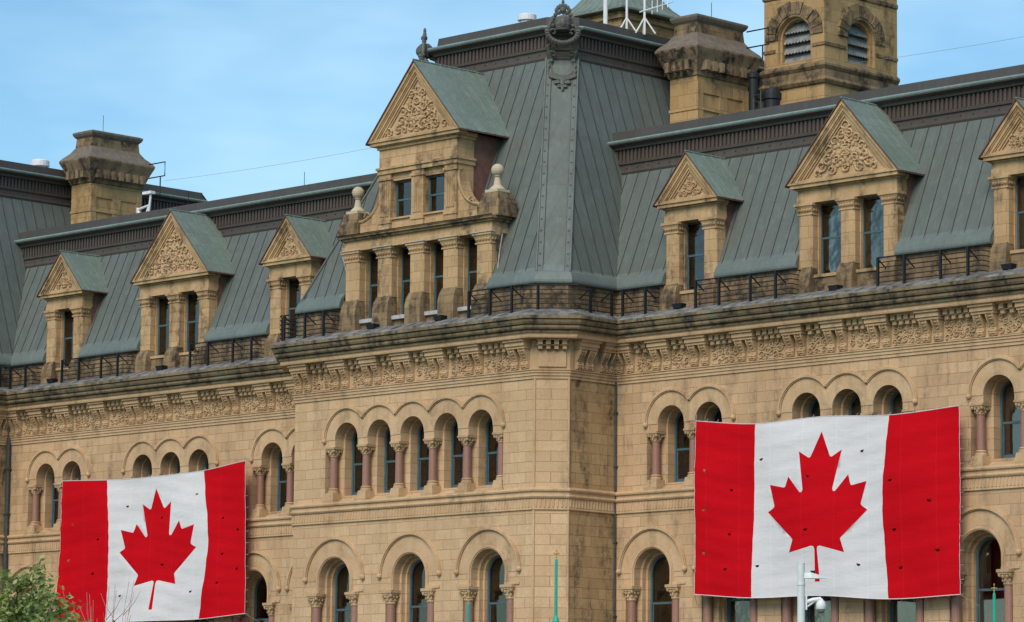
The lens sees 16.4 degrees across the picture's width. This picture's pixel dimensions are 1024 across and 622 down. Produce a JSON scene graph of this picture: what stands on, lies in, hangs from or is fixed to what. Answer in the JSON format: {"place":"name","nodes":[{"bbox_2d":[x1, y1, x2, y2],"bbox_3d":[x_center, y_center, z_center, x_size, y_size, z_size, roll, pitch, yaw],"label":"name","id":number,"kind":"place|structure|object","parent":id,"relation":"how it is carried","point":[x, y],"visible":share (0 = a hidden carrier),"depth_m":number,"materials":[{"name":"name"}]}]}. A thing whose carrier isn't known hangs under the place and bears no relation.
{"place":"outdoors","nodes":[
{"label":"outdoors","id":0,"kind":"place"},
{"bbox_2d":[0,0,1023,200],"label":"sky","id":1,"kind":"structure","parent":0,"point":[208,87],"materials":[{"name":"blue"}]},
{"label":"ground","id":2,"kind":"structure","parent":0,"visible":0},
{"bbox_2d":[0,555,114,621],"bbox_3d":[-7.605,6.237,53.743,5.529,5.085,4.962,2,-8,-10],"label":"leafy tree","id":3,"kind":"object","parent":2,"relation":"on","point":[10,610],"visible":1,"depth_m":53.52,"materials":[{"name":"green plant"}]},
{"bbox_2d":[56,582,140,621],"bbox_3d":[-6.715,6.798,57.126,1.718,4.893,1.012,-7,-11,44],"label":"bare shrub","id":4,"kind":"object","parent":2,"relation":"on","point":[114,608],"visible":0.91,"depth_m":57.20,"materials":[{"name":"brown plant"}]},
{"bbox_2d":[466,593,470,621],"bbox_3d":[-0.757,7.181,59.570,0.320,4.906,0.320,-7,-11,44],"label":"finial post","id":5,"kind":"object","parent":2,"relation":"on","point":[468,611],"visible":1,"depth_m":59.84,"materials":[{"name":"teal metal"}]},
{"bbox_2d":[0,0,1023,621],"bbox_3d":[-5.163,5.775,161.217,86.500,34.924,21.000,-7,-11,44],"label":"stone building","id":6,"kind":"structure","parent":2,"relation":"on","point":[414,462],"depth_m":147.23,"materials":[{"name":"beige stone"}]},
{"bbox_2d":[0,363,43,388],"bbox_3d":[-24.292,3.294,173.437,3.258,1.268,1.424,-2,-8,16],"label":"guard railing","id":7,"kind":"object","parent":6,"relation":"on","point":[25,372],"visible":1,"depth_m":173.24,"materials":[{"name":"black metal"}]},
{"bbox_2d":[31,159,49,167],"bbox_3d":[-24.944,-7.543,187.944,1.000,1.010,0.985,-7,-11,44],"label":"roof vent","id":8,"kind":"object","parent":6,"relation":"on","point":[41,162],"visible":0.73,"depth_m":187.56,"materials":[{"name":"white metal"}]},
{"bbox_2d":[46,378,57,382],"bbox_3d":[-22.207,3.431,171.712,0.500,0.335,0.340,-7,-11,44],"label":"floodlight","id":9,"kind":"object","parent":6,"relation":"attached to","point":[52,380],"visible":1,"depth_m":171.56,"materials":[{"name":"black metal"}]},
{"bbox_2d":[51,475,58,527],"bbox_3d":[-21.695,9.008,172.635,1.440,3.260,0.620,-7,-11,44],"label":"window","id":10,"kind":"structure","parent":6,"relation":"in","point":[55,493],"depth_m":172.70,"materials":[{"name":"glass"}]},
{"bbox_2d":[60,352,137,382],"bbox_3d":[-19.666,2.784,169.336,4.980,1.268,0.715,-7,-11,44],"label":"guard railing","id":11,"kind":"object","parent":6,"relation":"on","point":[100,367],"visible":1,"depth_m":168.93,"materials":[{"name":"black metal"}]},
{"bbox_2d":[136,190,154,212],"bbox_3d":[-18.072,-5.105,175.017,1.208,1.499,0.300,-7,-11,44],"label":"roof stand","id":12,"kind":"object","parent":6,"relation":"on","point":[150,193],"visible":0.6,"depth_m":174.78,"materials":[{"name":"white paint"}]},
{"bbox_2d":[149,464,151,476],"bbox_3d":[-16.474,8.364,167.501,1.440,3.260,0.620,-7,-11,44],"label":"window","id":13,"kind":"structure","parent":6,"relation":"in","point":[150,469],"depth_m":167.80,"materials":[{"name":"glass"}]},
{"bbox_2d":[148,161,165,194],"bbox_3d":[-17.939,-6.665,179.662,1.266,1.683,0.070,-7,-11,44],"label":"ladder rail","id":14,"kind":"object","parent":6,"relation":"attached to","point":[158,176],"visible":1,"depth_m":179.43,"materials":[{"name":"black metal"}]},
{"bbox_2d":[55,452,262,621],"bbox_3d":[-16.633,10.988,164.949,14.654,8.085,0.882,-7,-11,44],"label":"flag","id":15,"kind":"object","parent":6,"relation":"attached to","point":[188,538],"visible":0.99,"depth_m":164.32,"materials":[{"name":"red fabric"}]},
{"bbox_2d":[155,365,166,369],"bbox_3d":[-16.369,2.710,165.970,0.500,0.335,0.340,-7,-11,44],"label":"floodlight","id":16,"kind":"object","parent":6,"relation":"attached to","point":[161,367],"visible":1,"depth_m":165.82,"materials":[{"name":"black metal"}]},
{"bbox_2d":[177,462,179,473],"bbox_3d":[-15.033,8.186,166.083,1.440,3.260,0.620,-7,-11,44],"label":"window","id":17,"kind":"structure","parent":6,"relation":"in","point":[178,465],"depth_m":166.37,"materials":[{"name":"glass"}]},
{"bbox_2d":[195,619,208,621],"bbox_3d":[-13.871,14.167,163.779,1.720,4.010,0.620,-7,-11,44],"label":"window","id":18,"kind":"structure","parent":6,"relation":"in","point":[200,620],"depth_m":163.79,"materials":[{"name":"blue paint"}]},
{"bbox_2d":[205,458,208,469],"bbox_3d":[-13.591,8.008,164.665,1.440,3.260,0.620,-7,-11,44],"label":"window","id":19,"kind":"structure","parent":6,"relation":"in","point":[206,464],"depth_m":164.95,"materials":[{"name":"glass"}]},
{"bbox_2d":[188,335,266,367],"bbox_3d":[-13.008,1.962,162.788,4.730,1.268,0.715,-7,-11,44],"label":"guard railing","id":20,"kind":"object","parent":6,"relation":"on","point":[232,355],"visible":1,"depth_m":162.29,"materials":[{"name":"black metal"}]},
{"bbox_2d":[254,577,268,621],"bbox_3d":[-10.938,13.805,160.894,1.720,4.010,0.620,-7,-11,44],"label":"window","id":21,"kind":"structure","parent":6,"relation":"in","point":[260,594],"depth_m":161.09,"materials":[{"name":"black glass"}]},
{"bbox_2d":[166,148,368,180],"bbox_3d":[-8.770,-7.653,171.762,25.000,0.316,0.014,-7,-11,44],"label":"wire","id":22,"kind":"object","parent":6,"relation":"attached to","point":[266,166],"visible":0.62,"depth_m":175.05,"materials":[{"name":"black metal"}]},
{"bbox_2d":[277,451,286,510],"bbox_3d":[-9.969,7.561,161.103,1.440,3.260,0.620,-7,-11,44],"label":"window","id":23,"kind":"structure","parent":6,"relation":"in","point":[282,475],"depth_m":161.17,"materials":[{"name":"glass"}]},
{"bbox_2d":[280,310,339,340],"bbox_3d":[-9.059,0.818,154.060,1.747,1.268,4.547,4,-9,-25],"label":"guard railing","id":24,"kind":"object","parent":6,"relation":"on","point":[283,324],"visible":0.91,"depth_m":153.11,"materials":[{"name":"black metal"}]},
{"bbox_2d":[334,564,350,621],"bbox_3d":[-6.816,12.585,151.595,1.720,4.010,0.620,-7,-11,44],"label":"window","id":25,"kind":"structure","parent":6,"relation":"in","point":[342,605],"depth_m":151.78,"materials":[{"name":"glass"}]},
{"bbox_2d":[351,431,362,494],"bbox_3d":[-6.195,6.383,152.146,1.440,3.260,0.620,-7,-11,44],"label":"window","id":26,"kind":"structure","parent":6,"relation":"in","point":[357,457],"depth_m":152.19,"materials":[{"name":"glass"}]},
{"bbox_2d":[366,323,378,328],"bbox_3d":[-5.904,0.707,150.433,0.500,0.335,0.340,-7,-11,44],"label":"floodlight","id":27,"kind":"object","parent":6,"relation":"attached to","point":[372,326],"visible":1,"depth_m":150.31,"materials":[{"name":"black metal"}]},
{"bbox_2d":[384,427,395,492],"bbox_3d":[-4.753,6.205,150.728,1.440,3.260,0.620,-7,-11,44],"label":"window","id":28,"kind":"structure","parent":6,"relation":"in","point":[389,459],"depth_m":150.78,"materials":[{"name":"glass"}]},
{"bbox_2d":[409,560,426,621],"bbox_3d":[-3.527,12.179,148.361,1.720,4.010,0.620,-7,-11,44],"label":"window","id":29,"kind":"structure","parent":6,"relation":"in","point":[417,604],"depth_m":148.52,"materials":[{"name":"glass"}]},
{"bbox_2d":[417,424,428,489],"bbox_3d":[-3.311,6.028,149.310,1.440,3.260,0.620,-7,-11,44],"label":"window","id":30,"kind":"structure","parent":6,"relation":"in","point":[423,451],"depth_m":149.35,"materials":[{"name":"glass"}]},
{"bbox_2d":[433,315,446,320],"bbox_3d":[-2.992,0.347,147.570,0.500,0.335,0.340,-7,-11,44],"label":"floodlight","id":31,"kind":"object","parent":6,"relation":"attached to","point":[439,317],"visible":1,"depth_m":147.44,"materials":[{"name":"black metal"}]},
{"bbox_2d":[451,421,462,487],"bbox_3d":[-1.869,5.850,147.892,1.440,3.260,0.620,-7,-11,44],"label":"window","id":32,"kind":"structure","parent":6,"relation":"in","point":[456,445],"depth_m":147.94,"materials":[{"name":"glass"}]},
{"bbox_2d":[485,417,497,484],"bbox_3d":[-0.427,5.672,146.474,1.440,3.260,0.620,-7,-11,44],"label":"window","id":33,"kind":"structure","parent":6,"relation":"in","point":[491,467],"depth_m":146.50,"materials":[{"name":"glass"}]},
{"bbox_2d":[487,555,506,621],"bbox_3d":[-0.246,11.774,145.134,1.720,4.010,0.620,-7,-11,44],"label":"window","id":34,"kind":"structure","parent":6,"relation":"in","point":[496,599],"depth_m":145.25,"materials":[{"name":"blue glass"}]},
{"bbox_2d":[518,13,535,21],"bbox_3d":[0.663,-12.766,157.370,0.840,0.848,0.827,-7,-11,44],"label":"roof vent","id":35,"kind":"object","parent":6,"relation":"on","point":[523,17],"visible":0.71,"depth_m":157.05,"materials":[{"name":"white metal"}]},
{"bbox_2d":[467,284,659,317],"bbox_3d":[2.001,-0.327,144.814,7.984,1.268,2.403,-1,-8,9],"label":"guard railing","id":36,"kind":"object","parent":6,"relation":"on","point":[538,298],"visible":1,"depth_m":144.49,"materials":[{"name":"black metal"}]},
{"bbox_2d":[603,0,607,23],"bbox_3d":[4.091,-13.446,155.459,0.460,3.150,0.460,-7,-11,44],"label":"antenna mast","id":37,"kind":"object","parent":6,"relation":"on","point":[605,11],"visible":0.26,"depth_m":155.34,"materials":[{"name":"white metal"}]},
{"bbox_2d":[557,0,679,38],"bbox_3d":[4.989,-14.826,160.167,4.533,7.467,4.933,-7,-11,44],"label":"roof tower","id":38,"kind":"structure","parent":6,"relation":"on","point":[661,24],"depth_m":158.45,"materials":[{"name":"metal"}]},
{"bbox_2d":[621,0,635,30],"bbox_3d":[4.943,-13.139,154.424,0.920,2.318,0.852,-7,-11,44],"label":"antenna mast","id":39,"kind":"object","parent":6,"relation":"on","point":[627,20],"visible":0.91,"depth_m":154.40,"materials":[{"name":"white metal"}]},
{"bbox_2d":[635,0,672,34],"bbox_3d":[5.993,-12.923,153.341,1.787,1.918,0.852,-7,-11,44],"label":"antenna mast","id":40,"kind":"object","parent":6,"relation":"on","point":[644,21],"visible":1,"depth_m":153.59,"materials":[{"name":"white metal"}]},
{"bbox_2d":[650,555,671,621],"bbox_3d":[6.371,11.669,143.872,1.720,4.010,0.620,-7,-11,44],"label":"window","id":41,"kind":"structure","parent":6,"relation":"in","point":[660,599],"depth_m":143.95,"materials":[{"name":"glass"}]},
{"bbox_2d":[672,303,685,308],"bbox_3d":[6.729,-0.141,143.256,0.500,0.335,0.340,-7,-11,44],"label":"floodlight","id":42,"kind":"object","parent":6,"relation":"attached to","point":[678,305],"visible":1,"depth_m":143.14,"materials":[{"name":"black metal"}]},
{"bbox_2d":[675,412,689,481],"bbox_3d":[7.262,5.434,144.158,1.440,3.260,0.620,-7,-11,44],"label":"window","id":43,"kind":"structure","parent":6,"relation":"in","point":[682,441],"depth_m":144.19,"materials":[{"name":"glass"}]},
{"bbox_2d":[712,408,721,421],"bbox_3d":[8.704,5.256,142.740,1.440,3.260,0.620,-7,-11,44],"label":"window","id":44,"kind":"structure","parent":6,"relation":"in","point":[717,417],"depth_m":142.97,"materials":[{"name":"black glass"}]},
{"bbox_2d":[727,597,749,621],"bbox_3d":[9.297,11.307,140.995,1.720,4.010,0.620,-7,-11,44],"label":"window","id":45,"kind":"structure","parent":6,"relation":"in","point":[738,609],"depth_m":140.92,"materials":[{"name":"grey glass"}]},
{"bbox_2d":[694,268,800,307],"bbox_3d":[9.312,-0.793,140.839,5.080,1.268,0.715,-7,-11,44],"label":"guard railing","id":46,"kind":"object","parent":6,"relation":"on","point":[719,286],"visible":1,"depth_m":140.53,"materials":[{"name":"black metal"}]},
{"bbox_2d":[746,27,768,66],"bbox_3d":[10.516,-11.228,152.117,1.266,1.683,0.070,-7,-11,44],"label":"ladder rail","id":47,"kind":"object","parent":6,"relation":"attached to","point":[759,45],"visible":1,"depth_m":151.96,"materials":[{"name":"black metal"}]},
{"bbox_2d":[747,71,781,109],"bbox_3d":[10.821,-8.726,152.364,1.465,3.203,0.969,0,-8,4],"label":"metal duct","id":48,"kind":"object","parent":6,"relation":"on","point":[771,97],"visible":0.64,"depth_m":152.41,"materials":[{"name":"black metal"}]},
{"bbox_2d":[809,399,819,416],"bbox_3d":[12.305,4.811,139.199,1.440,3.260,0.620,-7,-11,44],"label":"window","id":49,"kind":"structure","parent":6,"relation":"in","point":[814,410],"depth_m":139.42,"materials":[{"name":"black glass"}]},
{"bbox_2d":[807,596,830,621],"bbox_3d":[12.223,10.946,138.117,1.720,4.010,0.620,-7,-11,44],"label":"window","id":50,"kind":"structure","parent":6,"relation":"in","point":[813,615],"depth_m":137.96,"materials":[{"name":"blue paint"}]},
{"bbox_2d":[828,284,842,290],"bbox_3d":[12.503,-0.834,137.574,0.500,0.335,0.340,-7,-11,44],"label":"floodlight","id":51,"kind":"object","parent":6,"relation":"attached to","point":[833,287],"visible":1,"depth_m":137.45,"materials":[{"name":"black metal"}]},
{"bbox_2d":[694,395,979,605],"bbox_3d":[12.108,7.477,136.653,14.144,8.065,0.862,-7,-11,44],"label":"flag","id":52,"kind":"object","parent":6,"relation":"attached to","point":[847,504],"visible":0.98,"depth_m":136.12,"materials":[{"name":"red fabric"}]},
{"bbox_2d":[849,395,863,451],"bbox_3d":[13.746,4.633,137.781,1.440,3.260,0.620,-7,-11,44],"label":"window","id":53,"kind":"structure","parent":6,"relation":"in","point":[855,405],"depth_m":137.99,"materials":[{"name":"glass"}]},
{"bbox_2d":[890,391,902,413],"bbox_3d":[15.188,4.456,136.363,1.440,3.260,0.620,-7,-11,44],"label":"window","id":54,"kind":"structure","parent":6,"relation":"in","point":[897,396],"depth_m":136.65,"materials":[{"name":"glass"}]},
{"bbox_2d":[890,566,915,621],"bbox_3d":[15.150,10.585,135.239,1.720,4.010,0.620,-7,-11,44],"label":"window","id":55,"kind":"structure","parent":6,"relation":"in","point":[905,611],"depth_m":135.46,"materials":[{"name":"glass"}]},
{"bbox_2d":[876,244,991,286],"bbox_3d":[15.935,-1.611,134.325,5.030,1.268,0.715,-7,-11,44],"label":"guard railing","id":56,"kind":"object","parent":6,"relation":"on","point":[905,258],"visible":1,"depth_m":133.98,"materials":[{"name":"black metal"}]},
{"bbox_2d":[976,537,1003,621],"bbox_3d":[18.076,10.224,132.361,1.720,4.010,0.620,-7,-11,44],"label":"window","id":57,"kind":"structure","parent":6,"relation":"in","point":[991,552],"depth_m":132.67,"materials":[{"name":"black glass"}]},
{"bbox_2d":[1001,263,1016,269],"bbox_3d":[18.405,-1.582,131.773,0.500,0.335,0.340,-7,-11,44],"label":"floodlight","id":58,"kind":"object","parent":6,"relation":"attached to","point":[1008,266],"visible":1,"depth_m":131.64,"materials":[{"name":"black metal"}]},
{"bbox_2d":[1000,380,1020,458],"bbox_3d":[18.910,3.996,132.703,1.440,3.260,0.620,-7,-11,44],"label":"window","id":59,"kind":"structure","parent":6,"relation":"in","point":[1013,414],"depth_m":132.93,"materials":[{"name":"glass"}]},
{"bbox_2d":[552,549,558,621],"bbox_3d":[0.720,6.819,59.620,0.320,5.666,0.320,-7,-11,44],"label":"finial post","id":60,"kind":"object","parent":2,"relation":"on","point":[555,618],"visible":1,"depth_m":59.88,"materials":[{"name":"teal metal"}]},
{"bbox_2d":[797,562,832,621],"bbox_3d":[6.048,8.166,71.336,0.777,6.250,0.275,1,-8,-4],"label":"camera pole","id":61,"kind":"object","parent":2,"relation":"on","point":[803,601],"visible":1,"depth_m":71.60,"materials":[{"name":"white metal"}]},
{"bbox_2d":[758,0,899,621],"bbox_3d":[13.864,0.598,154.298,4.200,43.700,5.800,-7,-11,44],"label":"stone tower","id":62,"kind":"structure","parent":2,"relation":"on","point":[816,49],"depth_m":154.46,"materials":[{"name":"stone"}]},
{"bbox_2d":[857,37,1019,62],"bbox_3d":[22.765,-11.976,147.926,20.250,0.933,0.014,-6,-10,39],"label":"wire","id":63,"kind":"object","parent":62,"relation":"attached to","point":[936,51],"visible":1,"depth_m":151.63,"materials":[{"name":"black metal"}]},
{"bbox_2d":[991,584,996,621],"bbox_3d":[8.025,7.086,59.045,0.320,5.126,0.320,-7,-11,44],"label":"finial post","id":64,"kind":"object","parent":2,"relation":"on","point":[994,607],"visible":1,"depth_m":59.32,"materials":[{"name":"teal metal"}]}
]}

